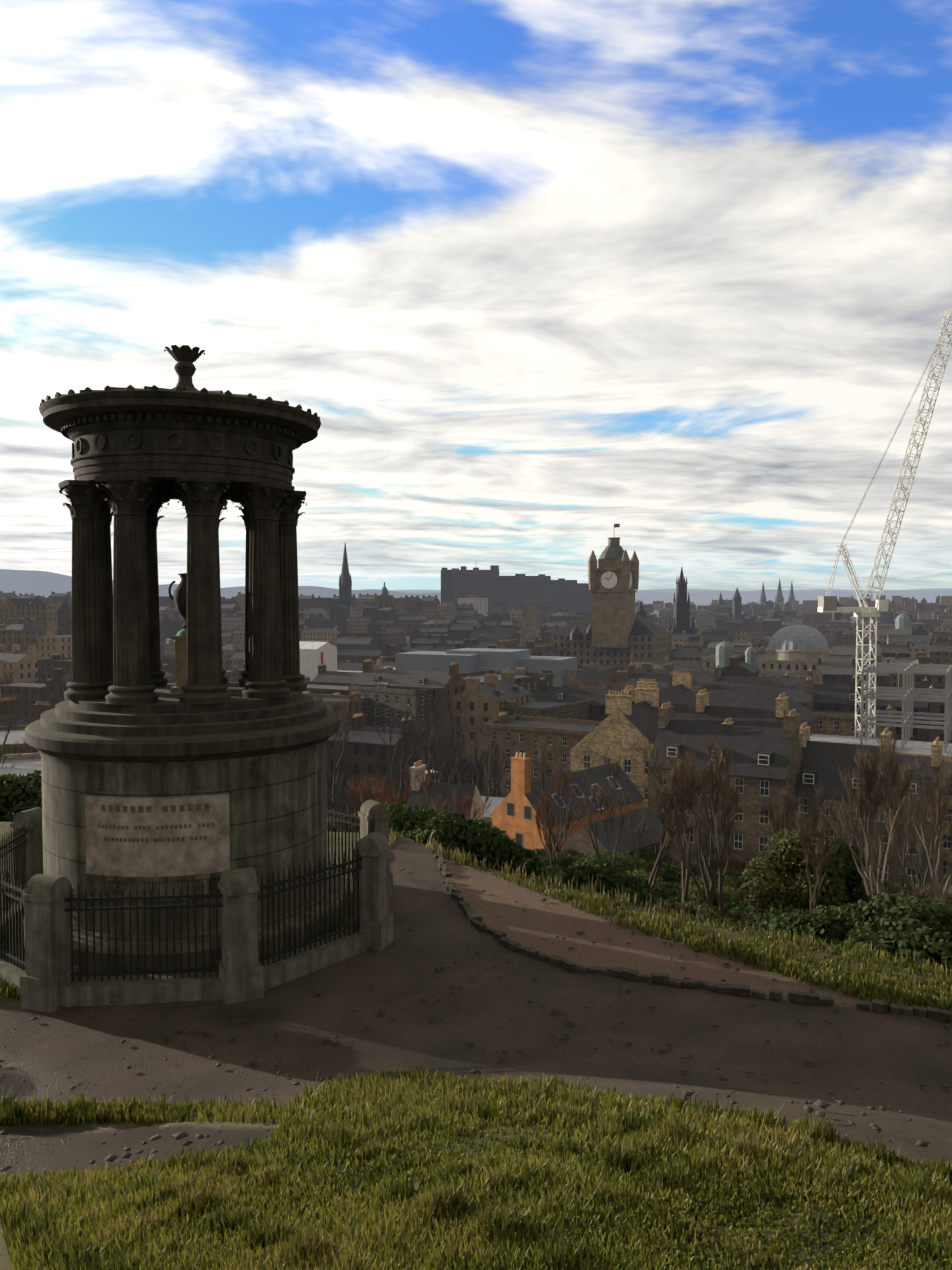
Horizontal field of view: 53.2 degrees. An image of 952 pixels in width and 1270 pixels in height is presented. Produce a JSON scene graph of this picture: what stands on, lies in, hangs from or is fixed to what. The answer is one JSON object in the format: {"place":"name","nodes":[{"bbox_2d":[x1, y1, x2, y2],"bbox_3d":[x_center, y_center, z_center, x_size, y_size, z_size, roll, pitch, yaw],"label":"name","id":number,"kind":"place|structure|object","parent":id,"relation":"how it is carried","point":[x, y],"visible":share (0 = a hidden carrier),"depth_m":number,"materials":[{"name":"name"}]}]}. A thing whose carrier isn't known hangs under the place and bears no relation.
{"place":"outdoors","nodes":[
{"label":"outdoors","id":0,"kind":"place"},
{"bbox_2d":[0,822,951,1269],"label":"ground","id":1,"kind":"structure","parent":0,"point":[82,1050],"depth_m":10.45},
{"bbox_2d":[24,738,342,976],"bbox_3d":[-4.234,3.042,14.122,4.520,3.020,4.520,0,2,-1],"label":"monument drum","id":2,"kind":"object","parent":1,"relation":"on","point":[277,810],"visible":0.44,"depth_m":12.44,"materials":[{"name":"stone"}]},
{"bbox_2d":[81,787,233,881],"bbox_3d":[-4.110,2.564,12.198,1.937,1.150,0.246,0,2,-4],"label":"monument inscription","id":3,"kind":"object","parent":2,"relation":"attached to","point":[147,836],"visible":0.94,"depth_m":12.14,"materials":[{"name":"stone"}]},
{"bbox_2d":[25,345,339,762],"bbox_3d":[-4.234,-1.334,13.946,4.400,5.740,4.400,0,2,-1],"label":"monument","id":4,"kind":"object","parent":2,"relation":"on","point":[184,427],"visible":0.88,"depth_m":12.47,"materials":[{"name":"stone"}]},
{"bbox_2d":[168,573,186,692],"bbox_3d":[-4.234,-0.040,13.998,0.573,1.750,0.420,0,2,-1],"label":"monument urn","id":5,"kind":"object","parent":4,"relation":"on","point":[179,599],"visible":0.48,"depth_m":13.86,"materials":[{"name":"stone"}]},
{"bbox_2d":[58,475,306,704],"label":"monument columns","id":6,"kind":"structure","parent":4,"relation":"on","point":[116,659],"depth_m":12.98,"materials":[{"name":"stone"}]},
{"bbox_2d":[0,926,368,1119],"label":"grass strip","id":7,"kind":"object","parent":1,"relation":"on","point":[12,989],"depth_m":8.62,"materials":[{"name":"green plant"}]},
{"bbox_2d":[0,800,393,1012],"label":"stone fence piers","id":8,"kind":"structure","parent":1,"relation":"on","point":[44,983],"depth_m":11.42,"materials":[{"name":"grey stone"}]},
{"bbox_2d":[0,800,374,981],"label":"iron railings","id":9,"kind":"object","parent":8,"relation":"attached to","point":[18,887],"visible":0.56,"depth_m":11.94,"materials":[{"name":"black metal"}]},
{"bbox_2d":[0,868,950,1174],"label":"loose stones","id":10,"kind":"object","parent":1,"relation":"on","point":[554,1010],"visible":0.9,"depth_m":9.70,"materials":[{"name":"grey stone"}]},
{"bbox_2d":[0,1061,951,1269],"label":"grass","id":11,"kind":"structure","parent":1,"relation":"on","point":[566,1194],"depth_m":3.72,"materials":[{"name":"green plant"}]},
{"bbox_2d":[389,828,951,1077],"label":"bank grass","id":12,"kind":"structure","parent":1,"relation":"on","point":[918,998],"depth_m":13.03,"materials":[{"name":"green plant"}]},
{"bbox_2d":[389,826,951,970],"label":"tall grass","id":13,"kind":"structure","parent":1,"relation":"on","point":[436,847],"depth_m":16.50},
{"bbox_2d":[434,854,949,1022],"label":"path kerb stones","id":14,"kind":"object","parent":1,"relation":"on","point":[475,917],"visible":0.98,"depth_m":11.96,"materials":[{"name":"grey stone"}]},
{"bbox_2d":[0,591,951,816],"bbox_3d":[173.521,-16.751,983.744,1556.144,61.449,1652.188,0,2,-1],"label":"city buildings","id":15,"kind":"structure","parent":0,"point":[366,635],"depth_m":411.57,"materials":[{"name":"stone"}]},
{"bbox_2d":[0,569,951,601],"bbox_3d":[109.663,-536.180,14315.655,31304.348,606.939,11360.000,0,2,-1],"label":"distant hills","id":16,"kind":"structure","parent":0,"point":[45,584],"depth_m":8973.15,"materials":[{"name":"grey"}]},
{"bbox_2d":[0,0,951,590],"label":"sky","id":17,"kind":"structure","parent":0,"point":[538,278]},
{"bbox_2d":[166,613,951,896],"bbox_3d":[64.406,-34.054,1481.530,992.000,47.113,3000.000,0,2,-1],"label":"hillside ground","id":18,"kind":"structure","parent":0,"point":[480,789],"depth_m":105.96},
{"bbox_2d":[0,641,951,881],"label":"town buildings","id":19,"kind":"structure","parent":18,"relation":"on","point":[780,740],"depth_m":115.76,"materials":[{"name":"stone"}]},
{"bbox_2d":[0,663,951,914],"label":"bare trees","id":20,"kind":"object","parent":18,"relation":"on","point":[675,793],"visible":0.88,"depth_m":37.33,"materials":[{"name":"brown plant"}]},
{"bbox_2d":[0,769,951,970],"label":"bushes","id":21,"kind":"object","parent":18,"relation":"on","point":[775,895],"visible":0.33,"depth_m":23.84,"materials":[{"name":"green plant"}]},
{"bbox_2d":[817,308,951,738],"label":"crane tower","id":22,"kind":"structure","parent":18,"relation":"on","point":[826,603],"depth_m":160.50,"materials":[{"name":"metal"}]},
{"bbox_2d":[860,663,951,751],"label":"concrete building frame","id":23,"kind":"object","parent":18,"relation":"on","point":[908,695],"visible":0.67,"depth_m":154.41,"materials":[{"name":"concrete"}]},
{"bbox_2d":[339,524,909,675],"bbox_3d":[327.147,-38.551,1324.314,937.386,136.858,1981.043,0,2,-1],"label":"city landmark buildings","id":24,"kind":"structure","parent":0,"point":[612,627],"depth_m":404.96,"materials":[{"name":"stone"}]},
{"bbox_2d":[635,601,935,626],"bbox_3d":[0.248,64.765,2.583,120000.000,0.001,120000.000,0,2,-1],"label":"ground plain","id":25,"kind":"structure","parent":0,"point":[708,603],"depth_m":10841.09,"materials":[{"name":"grey"}]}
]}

